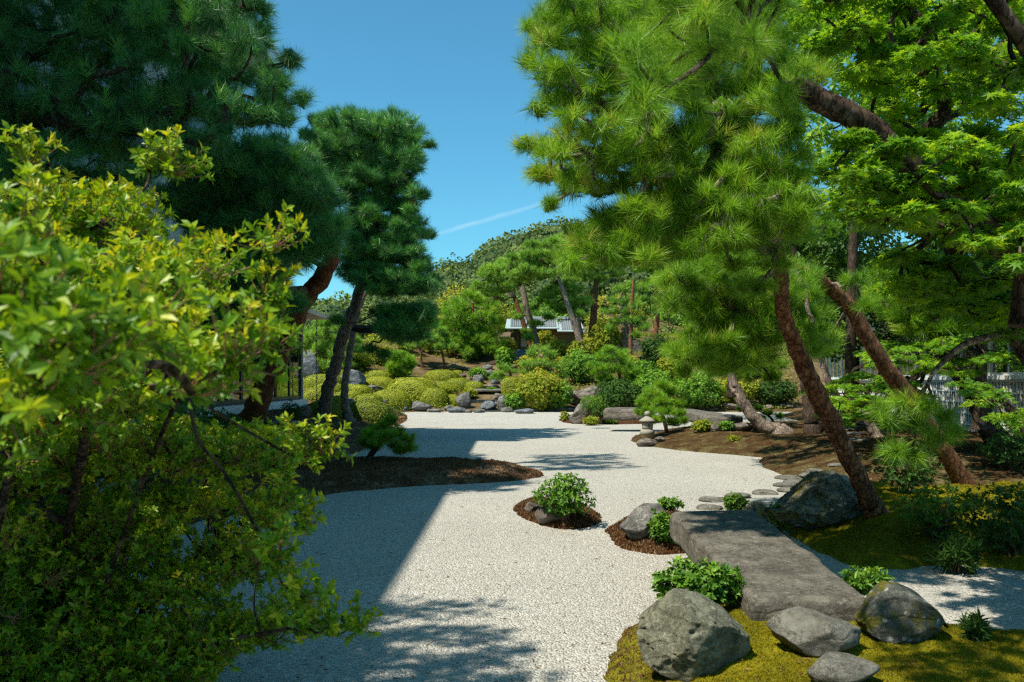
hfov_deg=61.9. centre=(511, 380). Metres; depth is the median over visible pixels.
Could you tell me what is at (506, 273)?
pine tree
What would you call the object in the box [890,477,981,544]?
shrub
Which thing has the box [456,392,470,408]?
rock
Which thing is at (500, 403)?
rock
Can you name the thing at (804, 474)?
stepping stone
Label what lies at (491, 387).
shrub
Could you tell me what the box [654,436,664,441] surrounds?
rock
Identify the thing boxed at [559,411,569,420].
shrub
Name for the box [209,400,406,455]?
brown moss
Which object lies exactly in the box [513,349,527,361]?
rock
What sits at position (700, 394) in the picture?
shrub
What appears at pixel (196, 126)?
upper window
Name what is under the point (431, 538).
gravel
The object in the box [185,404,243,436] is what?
shrub
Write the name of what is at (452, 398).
clipped azalea
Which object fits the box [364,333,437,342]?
broadleaf tree
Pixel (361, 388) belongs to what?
clipped azalea
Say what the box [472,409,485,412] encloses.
rock
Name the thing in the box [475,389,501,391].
stone slab bridge
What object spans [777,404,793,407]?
rock
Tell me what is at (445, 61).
sky
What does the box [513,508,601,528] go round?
moss islet with bush
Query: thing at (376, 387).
rock
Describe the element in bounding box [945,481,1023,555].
shrub
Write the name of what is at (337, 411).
clipped azalea
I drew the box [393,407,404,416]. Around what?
shrub
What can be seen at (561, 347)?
shrub
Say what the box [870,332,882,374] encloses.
window
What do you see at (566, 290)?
pine tree
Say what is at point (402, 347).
shrub
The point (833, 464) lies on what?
stepping stone
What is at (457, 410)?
rock
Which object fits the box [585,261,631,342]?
pine tree
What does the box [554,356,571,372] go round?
shrub
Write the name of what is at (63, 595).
evergreen bush
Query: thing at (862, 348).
window
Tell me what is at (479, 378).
rock
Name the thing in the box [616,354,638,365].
shrub
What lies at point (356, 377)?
rock
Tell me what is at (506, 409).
rock
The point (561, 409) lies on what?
rock
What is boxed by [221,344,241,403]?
window
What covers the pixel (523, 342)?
shoji window
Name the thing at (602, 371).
pine
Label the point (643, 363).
shrub
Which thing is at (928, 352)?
window
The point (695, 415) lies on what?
stone slab bridge
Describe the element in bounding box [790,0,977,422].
broadleaf tree
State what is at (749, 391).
shrub
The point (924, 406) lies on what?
pine tree
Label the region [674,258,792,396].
broadleaf tree
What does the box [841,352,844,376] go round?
window
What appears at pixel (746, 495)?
stepping stone
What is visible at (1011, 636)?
moss
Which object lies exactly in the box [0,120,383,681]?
foreground shrub
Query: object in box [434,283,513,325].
broadleaf tree
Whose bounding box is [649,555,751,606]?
shrub
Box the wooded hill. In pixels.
[498,306,687,340]
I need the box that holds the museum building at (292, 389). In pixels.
[9,0,328,424]
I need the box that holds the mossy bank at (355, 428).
[135,401,406,475]
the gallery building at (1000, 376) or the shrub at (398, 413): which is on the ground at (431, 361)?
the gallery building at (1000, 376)
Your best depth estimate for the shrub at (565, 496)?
11.53 m
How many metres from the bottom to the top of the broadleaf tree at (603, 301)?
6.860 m
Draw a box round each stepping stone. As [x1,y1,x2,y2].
[696,504,722,509]
[698,496,723,502]
[725,492,750,497]
[752,489,778,494]
[773,482,795,486]
[774,475,802,479]
[776,487,790,491]
[783,479,801,482]
[799,472,809,476]
[805,468,823,471]
[827,463,841,466]
[847,432,864,434]
[850,437,867,440]
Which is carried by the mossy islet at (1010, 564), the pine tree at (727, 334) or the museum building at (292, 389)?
the pine tree at (727, 334)
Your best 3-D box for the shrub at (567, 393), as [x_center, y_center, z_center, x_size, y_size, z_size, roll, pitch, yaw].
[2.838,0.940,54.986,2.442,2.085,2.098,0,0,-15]
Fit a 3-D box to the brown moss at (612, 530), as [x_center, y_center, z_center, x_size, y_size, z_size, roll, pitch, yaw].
[1.891,1.907,11.262,1.343,0.216,2.874,0,0,0]
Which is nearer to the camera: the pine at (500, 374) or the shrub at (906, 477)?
the shrub at (906, 477)
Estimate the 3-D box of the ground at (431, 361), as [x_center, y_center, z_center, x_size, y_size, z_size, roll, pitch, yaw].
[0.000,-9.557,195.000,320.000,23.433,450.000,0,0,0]
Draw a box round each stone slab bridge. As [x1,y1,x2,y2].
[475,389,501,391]
[603,407,653,420]
[670,510,864,621]
[674,409,742,423]
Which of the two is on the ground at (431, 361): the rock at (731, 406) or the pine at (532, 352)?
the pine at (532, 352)
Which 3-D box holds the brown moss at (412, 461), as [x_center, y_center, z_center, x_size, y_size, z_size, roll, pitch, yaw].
[-4.430,1.821,16.321,6.669,0.383,9.717,0,0,35]
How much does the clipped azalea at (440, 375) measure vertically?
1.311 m
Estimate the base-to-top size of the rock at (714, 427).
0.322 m
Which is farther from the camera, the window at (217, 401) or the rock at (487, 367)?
the rock at (487, 367)
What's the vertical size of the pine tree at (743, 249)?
8.414 m
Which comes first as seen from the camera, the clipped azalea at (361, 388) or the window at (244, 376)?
the window at (244, 376)
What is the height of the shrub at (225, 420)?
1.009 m
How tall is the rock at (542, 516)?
0.288 m
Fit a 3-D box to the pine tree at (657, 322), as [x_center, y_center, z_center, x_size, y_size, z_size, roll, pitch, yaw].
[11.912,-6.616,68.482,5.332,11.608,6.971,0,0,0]
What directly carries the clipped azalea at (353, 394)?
on the mossy bank at (355, 428)
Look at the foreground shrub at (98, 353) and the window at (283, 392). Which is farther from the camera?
the window at (283, 392)
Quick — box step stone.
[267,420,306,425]
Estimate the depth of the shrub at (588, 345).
65.77 m
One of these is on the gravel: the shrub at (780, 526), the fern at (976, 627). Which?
the shrub at (780, 526)
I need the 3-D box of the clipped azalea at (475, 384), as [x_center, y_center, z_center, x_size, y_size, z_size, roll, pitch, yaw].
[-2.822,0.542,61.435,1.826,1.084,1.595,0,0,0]
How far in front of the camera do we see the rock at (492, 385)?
61.44 m
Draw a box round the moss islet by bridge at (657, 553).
[607,512,684,554]
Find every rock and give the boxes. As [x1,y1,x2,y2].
[297,405,311,416]
[303,353,319,377]
[340,369,365,384]
[368,385,383,391]
[409,401,432,410]
[427,409,442,411]
[447,407,466,412]
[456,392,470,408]
[472,375,483,382]
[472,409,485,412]
[481,401,496,409]
[482,365,492,369]
[484,384,498,388]
[491,379,499,383]
[493,393,501,399]
[496,395,507,409]
[500,407,512,411]
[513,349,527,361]
[514,408,533,413]
[525,502,541,511]
[535,505,560,523]
[554,407,565,410]
[568,402,593,423]
[571,385,601,405]
[620,503,664,539]
[636,438,656,446]
[636,588,749,681]
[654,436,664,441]
[702,407,717,410]
[710,422,720,431]
[722,403,736,409]
[731,422,752,430]
[742,501,776,523]
[766,470,863,528]
[766,606,860,657]
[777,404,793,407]
[807,651,880,681]
[853,580,947,643]
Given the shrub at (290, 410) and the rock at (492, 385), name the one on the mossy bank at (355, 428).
the shrub at (290, 410)
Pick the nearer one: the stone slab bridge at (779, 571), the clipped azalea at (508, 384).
the stone slab bridge at (779, 571)
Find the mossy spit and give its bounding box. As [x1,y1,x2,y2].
[784,410,863,420]
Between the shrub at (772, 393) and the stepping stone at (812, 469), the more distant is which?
the shrub at (772, 393)
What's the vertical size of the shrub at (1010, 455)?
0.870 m
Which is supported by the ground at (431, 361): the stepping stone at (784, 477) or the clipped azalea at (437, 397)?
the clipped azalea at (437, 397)
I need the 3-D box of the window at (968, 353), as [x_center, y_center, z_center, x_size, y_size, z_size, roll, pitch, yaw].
[14.479,-1.225,26.625,0.180,2.150,2.860,0,0,12]
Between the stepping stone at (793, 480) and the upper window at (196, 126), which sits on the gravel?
the stepping stone at (793, 480)
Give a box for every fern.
[919,528,987,575]
[954,606,999,641]
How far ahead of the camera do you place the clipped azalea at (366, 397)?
47.51 m
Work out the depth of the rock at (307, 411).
31.15 m
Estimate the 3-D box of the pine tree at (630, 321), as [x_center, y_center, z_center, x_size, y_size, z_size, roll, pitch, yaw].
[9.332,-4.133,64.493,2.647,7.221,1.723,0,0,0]
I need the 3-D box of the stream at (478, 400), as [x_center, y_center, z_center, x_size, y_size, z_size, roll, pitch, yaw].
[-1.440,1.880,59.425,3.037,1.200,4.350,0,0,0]
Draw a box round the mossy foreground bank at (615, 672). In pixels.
[604,606,1023,681]
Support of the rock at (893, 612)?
on the mossy foreground bank at (615, 672)
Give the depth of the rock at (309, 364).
58.72 m
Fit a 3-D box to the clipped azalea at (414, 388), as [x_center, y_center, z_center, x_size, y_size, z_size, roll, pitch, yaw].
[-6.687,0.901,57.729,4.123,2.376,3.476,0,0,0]
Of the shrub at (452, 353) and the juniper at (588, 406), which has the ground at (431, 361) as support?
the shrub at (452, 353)
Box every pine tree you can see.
[0,0,322,200]
[144,127,359,426]
[296,100,446,418]
[303,320,364,372]
[325,292,443,421]
[404,333,431,367]
[427,324,459,369]
[437,288,508,359]
[469,249,544,349]
[505,0,889,518]
[511,232,570,350]
[537,275,595,363]
[555,270,590,337]
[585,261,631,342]
[590,0,1023,328]
[596,279,660,349]
[620,278,651,354]
[629,258,673,350]
[645,248,976,485]
[652,148,826,433]
[700,356,794,433]
[782,204,860,433]
[819,314,845,412]
[855,240,1020,452]
[860,331,1019,475]
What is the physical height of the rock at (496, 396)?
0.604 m
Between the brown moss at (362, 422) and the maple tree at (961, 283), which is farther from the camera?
the brown moss at (362, 422)
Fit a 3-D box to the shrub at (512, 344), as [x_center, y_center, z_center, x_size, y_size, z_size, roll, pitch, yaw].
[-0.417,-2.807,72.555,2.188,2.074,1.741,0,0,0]
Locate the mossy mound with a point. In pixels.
(400, 484)
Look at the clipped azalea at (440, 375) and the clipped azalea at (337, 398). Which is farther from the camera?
the clipped azalea at (440, 375)
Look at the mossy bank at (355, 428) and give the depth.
30.34 m
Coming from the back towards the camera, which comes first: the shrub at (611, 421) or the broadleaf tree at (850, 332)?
the shrub at (611, 421)
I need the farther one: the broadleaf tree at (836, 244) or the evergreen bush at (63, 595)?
the broadleaf tree at (836, 244)
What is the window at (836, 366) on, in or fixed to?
in the gallery building at (1000, 376)
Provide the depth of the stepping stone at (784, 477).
17.27 m
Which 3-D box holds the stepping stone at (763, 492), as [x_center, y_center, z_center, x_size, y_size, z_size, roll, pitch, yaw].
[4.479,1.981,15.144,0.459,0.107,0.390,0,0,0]
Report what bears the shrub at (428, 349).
on the ground at (431, 361)
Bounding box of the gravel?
[17,412,1023,681]
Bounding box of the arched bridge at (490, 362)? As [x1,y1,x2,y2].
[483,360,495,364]
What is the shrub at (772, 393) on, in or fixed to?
on the ground at (431, 361)
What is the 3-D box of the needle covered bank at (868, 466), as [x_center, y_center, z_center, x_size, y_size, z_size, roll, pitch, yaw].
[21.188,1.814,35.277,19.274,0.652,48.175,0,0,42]
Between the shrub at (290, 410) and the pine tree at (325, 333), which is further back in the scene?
the pine tree at (325, 333)
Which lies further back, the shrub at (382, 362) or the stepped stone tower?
the stepped stone tower
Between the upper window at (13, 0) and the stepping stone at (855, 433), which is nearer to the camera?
the upper window at (13, 0)
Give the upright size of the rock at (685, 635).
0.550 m
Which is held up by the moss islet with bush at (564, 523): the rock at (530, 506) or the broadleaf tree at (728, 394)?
the rock at (530, 506)
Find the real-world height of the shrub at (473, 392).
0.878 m
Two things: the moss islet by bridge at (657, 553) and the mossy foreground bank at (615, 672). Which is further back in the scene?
the moss islet by bridge at (657, 553)
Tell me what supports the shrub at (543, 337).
on the ground at (431, 361)
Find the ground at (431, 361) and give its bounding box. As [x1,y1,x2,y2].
[303,336,825,411]
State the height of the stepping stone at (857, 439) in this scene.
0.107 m
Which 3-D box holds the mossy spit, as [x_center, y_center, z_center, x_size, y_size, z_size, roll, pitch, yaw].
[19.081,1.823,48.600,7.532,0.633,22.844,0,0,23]
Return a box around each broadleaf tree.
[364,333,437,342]
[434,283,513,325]
[498,294,568,331]
[584,293,654,337]
[647,308,692,334]
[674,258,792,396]
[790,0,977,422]
[795,222,916,410]
[904,165,1021,429]
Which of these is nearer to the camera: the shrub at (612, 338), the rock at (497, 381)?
the rock at (497, 381)
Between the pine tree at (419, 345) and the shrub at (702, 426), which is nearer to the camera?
the shrub at (702, 426)
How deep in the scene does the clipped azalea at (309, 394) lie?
48.91 m
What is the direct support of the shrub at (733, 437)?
on the needle covered bank at (868, 466)
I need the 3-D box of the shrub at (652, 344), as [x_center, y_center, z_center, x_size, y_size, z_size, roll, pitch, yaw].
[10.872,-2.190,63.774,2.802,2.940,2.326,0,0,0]
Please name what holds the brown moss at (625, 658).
on the mossy foreground bank at (615, 672)
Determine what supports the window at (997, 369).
in the gallery building at (1000, 376)
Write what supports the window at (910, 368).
in the gallery building at (1000, 376)
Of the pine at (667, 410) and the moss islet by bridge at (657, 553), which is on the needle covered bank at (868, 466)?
the pine at (667, 410)
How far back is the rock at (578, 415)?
39.23 m
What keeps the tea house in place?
on the ground at (431, 361)
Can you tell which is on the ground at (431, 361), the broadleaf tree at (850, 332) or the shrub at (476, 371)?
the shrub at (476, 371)
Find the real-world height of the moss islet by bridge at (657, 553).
0.303 m
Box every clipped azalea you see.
[303,374,341,388]
[303,388,320,400]
[307,400,343,418]
[314,383,340,392]
[332,395,341,405]
[334,390,359,398]
[342,400,395,423]
[348,384,372,393]
[354,393,383,401]
[364,370,393,378]
[366,376,392,387]
[372,389,411,410]
[385,377,438,401]
[420,387,448,407]
[424,369,458,380]
[436,381,452,387]
[447,377,469,390]
[448,394,458,405]
[463,381,484,388]
[501,376,520,395]
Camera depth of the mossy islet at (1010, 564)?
9.69 m
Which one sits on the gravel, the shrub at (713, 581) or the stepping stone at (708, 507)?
the stepping stone at (708, 507)
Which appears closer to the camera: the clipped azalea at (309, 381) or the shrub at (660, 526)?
the shrub at (660, 526)
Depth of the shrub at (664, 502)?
12.04 m
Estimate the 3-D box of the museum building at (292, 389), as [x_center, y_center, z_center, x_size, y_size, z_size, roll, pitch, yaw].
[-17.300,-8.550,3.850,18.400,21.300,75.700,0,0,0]
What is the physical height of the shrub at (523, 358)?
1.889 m
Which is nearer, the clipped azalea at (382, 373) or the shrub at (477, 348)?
the clipped azalea at (382, 373)
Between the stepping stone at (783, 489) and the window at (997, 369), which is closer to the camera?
the stepping stone at (783, 489)
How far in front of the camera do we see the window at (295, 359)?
39.84 m
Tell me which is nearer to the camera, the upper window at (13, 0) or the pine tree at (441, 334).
the upper window at (13, 0)
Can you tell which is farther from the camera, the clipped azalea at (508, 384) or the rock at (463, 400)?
the clipped azalea at (508, 384)
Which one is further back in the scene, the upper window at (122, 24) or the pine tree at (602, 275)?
the pine tree at (602, 275)
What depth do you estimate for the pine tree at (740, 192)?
7.53 m
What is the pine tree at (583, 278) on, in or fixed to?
on the ground at (431, 361)
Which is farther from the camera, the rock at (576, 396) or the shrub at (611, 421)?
the rock at (576, 396)
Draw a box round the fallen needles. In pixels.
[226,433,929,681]
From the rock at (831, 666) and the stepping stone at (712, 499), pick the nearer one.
the rock at (831, 666)
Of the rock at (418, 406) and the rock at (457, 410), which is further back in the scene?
the rock at (418, 406)
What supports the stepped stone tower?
on the ground at (431, 361)
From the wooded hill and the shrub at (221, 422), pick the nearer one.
the shrub at (221, 422)
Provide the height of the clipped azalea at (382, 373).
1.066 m
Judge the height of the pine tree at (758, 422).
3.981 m
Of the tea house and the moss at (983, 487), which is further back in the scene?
the tea house
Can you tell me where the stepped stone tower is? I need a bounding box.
[617,332,641,352]
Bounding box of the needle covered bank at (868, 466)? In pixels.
[631,416,1023,485]
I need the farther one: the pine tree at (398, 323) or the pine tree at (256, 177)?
the pine tree at (398, 323)
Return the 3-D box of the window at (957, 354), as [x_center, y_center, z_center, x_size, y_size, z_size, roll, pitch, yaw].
[15.072,-1.225,29.423,0.180,2.150,2.860,0,0,12]
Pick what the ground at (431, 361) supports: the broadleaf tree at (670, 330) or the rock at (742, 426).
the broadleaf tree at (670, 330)
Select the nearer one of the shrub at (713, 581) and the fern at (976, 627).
the fern at (976, 627)
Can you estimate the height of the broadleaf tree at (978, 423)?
5.985 m
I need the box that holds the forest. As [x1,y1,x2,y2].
[303,215,872,339]
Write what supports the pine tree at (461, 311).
on the ground at (431, 361)
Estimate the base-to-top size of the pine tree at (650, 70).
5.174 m
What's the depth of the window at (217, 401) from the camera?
28.85 m
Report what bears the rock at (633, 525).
on the moss islet by bridge at (657, 553)
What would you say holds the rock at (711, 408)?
on the gravel
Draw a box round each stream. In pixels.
[471,399,496,402]
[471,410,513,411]
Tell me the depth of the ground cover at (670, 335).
63.94 m
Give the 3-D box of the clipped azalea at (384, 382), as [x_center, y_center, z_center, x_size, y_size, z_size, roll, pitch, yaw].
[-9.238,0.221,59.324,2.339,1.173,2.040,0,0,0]
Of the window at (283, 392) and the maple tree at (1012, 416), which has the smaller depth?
the maple tree at (1012, 416)
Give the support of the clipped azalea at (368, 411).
on the mossy bank at (355, 428)
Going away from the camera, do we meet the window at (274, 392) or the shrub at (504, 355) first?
the window at (274, 392)
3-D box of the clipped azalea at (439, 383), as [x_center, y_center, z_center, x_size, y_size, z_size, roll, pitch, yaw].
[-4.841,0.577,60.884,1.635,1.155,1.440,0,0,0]
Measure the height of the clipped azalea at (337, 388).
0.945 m
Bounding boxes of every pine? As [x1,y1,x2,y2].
[355,412,420,460]
[384,349,419,377]
[487,362,519,380]
[519,341,568,382]
[585,344,644,388]
[632,377,689,432]
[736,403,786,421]
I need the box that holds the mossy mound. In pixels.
[143,457,543,525]
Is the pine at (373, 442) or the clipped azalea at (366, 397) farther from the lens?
the clipped azalea at (366, 397)
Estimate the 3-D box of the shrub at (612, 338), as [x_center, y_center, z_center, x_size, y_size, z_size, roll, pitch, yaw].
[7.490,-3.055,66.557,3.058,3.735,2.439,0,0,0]
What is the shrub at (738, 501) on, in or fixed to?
on the gravel
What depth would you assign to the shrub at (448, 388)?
58.67 m
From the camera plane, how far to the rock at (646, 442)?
25.87 m
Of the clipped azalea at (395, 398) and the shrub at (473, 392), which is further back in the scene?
the shrub at (473, 392)
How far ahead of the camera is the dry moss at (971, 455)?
22.68 m
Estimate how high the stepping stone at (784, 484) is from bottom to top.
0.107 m
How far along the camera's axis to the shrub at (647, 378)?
55.19 m
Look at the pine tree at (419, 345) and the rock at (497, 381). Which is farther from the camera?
the pine tree at (419, 345)
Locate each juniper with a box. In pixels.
[579,394,598,413]
[589,394,608,423]
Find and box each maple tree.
[783,0,1023,364]
[802,333,1023,437]
[943,377,1023,437]
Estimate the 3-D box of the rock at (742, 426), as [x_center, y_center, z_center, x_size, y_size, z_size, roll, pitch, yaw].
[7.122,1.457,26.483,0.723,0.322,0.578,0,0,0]
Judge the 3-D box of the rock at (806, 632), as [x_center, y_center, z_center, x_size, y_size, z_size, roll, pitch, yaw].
[1.966,1.618,5.468,0.562,0.300,0.432,0,0,-20]
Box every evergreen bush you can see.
[0,249,189,627]
[45,397,208,502]
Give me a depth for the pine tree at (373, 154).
27.22 m
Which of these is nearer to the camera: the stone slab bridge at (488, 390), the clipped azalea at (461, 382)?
the stone slab bridge at (488, 390)
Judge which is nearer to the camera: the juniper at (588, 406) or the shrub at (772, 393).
the juniper at (588, 406)
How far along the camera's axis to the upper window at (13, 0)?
16.84 m
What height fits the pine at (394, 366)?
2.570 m
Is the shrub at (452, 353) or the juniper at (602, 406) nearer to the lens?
the juniper at (602, 406)
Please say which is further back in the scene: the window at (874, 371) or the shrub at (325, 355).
the shrub at (325, 355)
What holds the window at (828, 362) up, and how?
in the gallery building at (1000, 376)
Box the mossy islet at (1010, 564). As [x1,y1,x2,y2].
[783,482,1023,570]
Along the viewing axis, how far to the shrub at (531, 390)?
54.18 m
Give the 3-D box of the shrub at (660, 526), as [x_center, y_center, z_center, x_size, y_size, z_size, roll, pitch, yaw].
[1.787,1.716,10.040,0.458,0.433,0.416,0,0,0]
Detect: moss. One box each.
[128,455,542,523]
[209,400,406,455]
[513,496,601,528]
[603,623,667,681]
[604,509,683,553]
[631,419,1023,483]
[646,604,1023,681]
[784,480,1023,565]
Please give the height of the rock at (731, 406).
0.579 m
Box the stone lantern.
[639,411,655,434]
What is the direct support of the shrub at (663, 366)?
on the ground at (431, 361)
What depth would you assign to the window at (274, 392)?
36.09 m
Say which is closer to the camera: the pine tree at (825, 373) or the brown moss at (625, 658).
the brown moss at (625, 658)
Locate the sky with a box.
[227,0,1023,300]
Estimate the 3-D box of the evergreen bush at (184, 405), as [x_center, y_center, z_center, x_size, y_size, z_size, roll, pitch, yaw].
[-6.287,0.101,11.811,3.748,3.964,7.830,0,0,-36]
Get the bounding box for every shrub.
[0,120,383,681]
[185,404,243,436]
[199,411,250,431]
[279,399,303,419]
[313,347,330,361]
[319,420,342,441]
[352,350,377,370]
[372,345,392,365]
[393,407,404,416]
[396,341,414,352]
[422,331,436,353]
[439,382,459,394]
[443,330,463,357]
[459,321,491,359]
[461,388,477,398]
[467,366,488,377]
[486,386,496,393]
[494,346,515,369]
[497,336,518,351]
[503,391,527,410]
[512,366,563,411]
[513,352,552,371]
[531,329,556,347]
[531,472,596,523]
[536,338,570,361]
[539,379,573,410]
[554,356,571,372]
[557,348,597,383]
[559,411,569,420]
[566,333,599,363]
[582,415,599,425]
[590,318,623,363]
[592,378,641,407]
[604,420,617,423]
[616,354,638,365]
[631,369,682,408]
[632,359,658,382]
[640,333,674,365]
[645,508,675,544]
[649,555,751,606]
[656,356,679,380]
[657,496,684,510]
[673,370,726,409]
[690,418,713,432]
[712,376,763,403]
[718,420,734,430]
[722,491,749,509]
[727,435,740,440]
[752,377,801,405]
[766,501,789,532]
[838,564,894,593]
[868,435,943,493]
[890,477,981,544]
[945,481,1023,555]
[974,428,1023,470]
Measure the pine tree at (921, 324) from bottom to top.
5.583 m
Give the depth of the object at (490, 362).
69.88 m
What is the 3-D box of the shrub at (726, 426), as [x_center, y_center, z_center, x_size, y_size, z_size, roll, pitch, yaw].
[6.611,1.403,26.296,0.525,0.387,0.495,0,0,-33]
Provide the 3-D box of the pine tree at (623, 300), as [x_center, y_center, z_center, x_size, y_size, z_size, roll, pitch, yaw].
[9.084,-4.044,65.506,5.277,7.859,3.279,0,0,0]
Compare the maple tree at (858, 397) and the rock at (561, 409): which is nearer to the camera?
the maple tree at (858, 397)
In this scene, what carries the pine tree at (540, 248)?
on the ground at (431, 361)
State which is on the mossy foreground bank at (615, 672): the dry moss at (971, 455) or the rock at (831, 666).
the rock at (831, 666)
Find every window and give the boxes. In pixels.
[9,0,34,96]
[98,24,141,168]
[181,92,207,184]
[193,333,220,405]
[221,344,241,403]
[242,349,259,401]
[262,365,275,399]
[276,357,289,398]
[290,334,300,397]
[521,339,526,346]
[826,357,832,377]
[833,354,840,377]
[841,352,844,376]
[860,347,869,373]
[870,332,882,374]
[899,337,914,375]
[915,336,933,376]
[935,318,958,375]
[960,342,987,375]
[988,339,1023,375]
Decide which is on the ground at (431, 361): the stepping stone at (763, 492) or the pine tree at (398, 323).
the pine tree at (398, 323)
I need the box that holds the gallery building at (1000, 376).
[826,315,1023,437]
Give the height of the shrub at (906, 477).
0.867 m
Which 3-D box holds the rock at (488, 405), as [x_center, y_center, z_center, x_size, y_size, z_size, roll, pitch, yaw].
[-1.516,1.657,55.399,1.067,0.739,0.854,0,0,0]
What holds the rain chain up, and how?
hanging from the museum building at (292, 389)
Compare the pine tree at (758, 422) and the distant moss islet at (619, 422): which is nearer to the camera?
the pine tree at (758, 422)
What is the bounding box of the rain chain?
[316,319,316,399]
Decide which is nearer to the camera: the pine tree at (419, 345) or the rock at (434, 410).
the rock at (434, 410)
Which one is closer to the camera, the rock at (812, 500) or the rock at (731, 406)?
the rock at (812, 500)
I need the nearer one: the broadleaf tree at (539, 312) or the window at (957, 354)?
the window at (957, 354)
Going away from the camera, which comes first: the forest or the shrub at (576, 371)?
the shrub at (576, 371)
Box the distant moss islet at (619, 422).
[559,413,659,424]
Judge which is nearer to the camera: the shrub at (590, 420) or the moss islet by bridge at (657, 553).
the moss islet by bridge at (657, 553)
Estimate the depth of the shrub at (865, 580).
7.99 m
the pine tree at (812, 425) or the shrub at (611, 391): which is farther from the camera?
the shrub at (611, 391)
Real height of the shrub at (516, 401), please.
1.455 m
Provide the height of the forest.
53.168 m
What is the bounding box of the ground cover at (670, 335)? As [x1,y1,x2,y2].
[303,332,800,409]
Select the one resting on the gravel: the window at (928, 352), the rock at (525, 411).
the rock at (525, 411)
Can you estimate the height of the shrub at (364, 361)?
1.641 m
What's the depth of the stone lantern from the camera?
27.15 m
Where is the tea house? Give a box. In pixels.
[499,316,584,348]
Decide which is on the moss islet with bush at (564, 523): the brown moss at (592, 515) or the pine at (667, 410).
the brown moss at (592, 515)
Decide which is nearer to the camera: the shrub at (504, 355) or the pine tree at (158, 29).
the pine tree at (158, 29)

